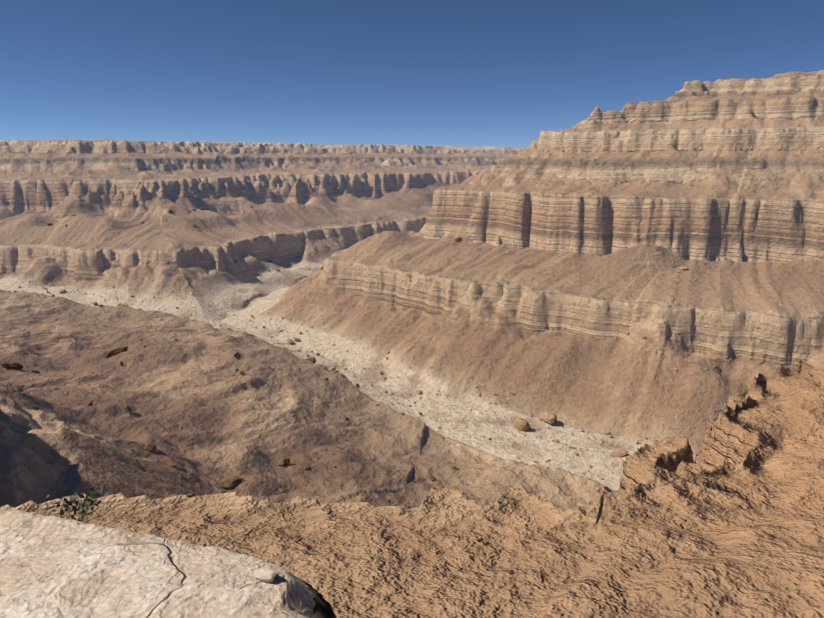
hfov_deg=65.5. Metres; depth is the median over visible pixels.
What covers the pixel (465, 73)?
sky
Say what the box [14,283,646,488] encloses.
boulders
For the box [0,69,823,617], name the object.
terrain ground
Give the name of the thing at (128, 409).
slope shrubs
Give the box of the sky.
[0,0,823,146]
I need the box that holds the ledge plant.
[46,489,100,522]
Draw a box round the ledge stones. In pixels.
[254,567,276,581]
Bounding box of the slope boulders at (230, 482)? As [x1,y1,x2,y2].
[0,324,455,497]
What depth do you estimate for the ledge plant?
3.74 m
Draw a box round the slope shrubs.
[12,385,135,412]
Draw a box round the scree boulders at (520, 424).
[22,202,756,466]
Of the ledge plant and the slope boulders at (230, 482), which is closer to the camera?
the ledge plant
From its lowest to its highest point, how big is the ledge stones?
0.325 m

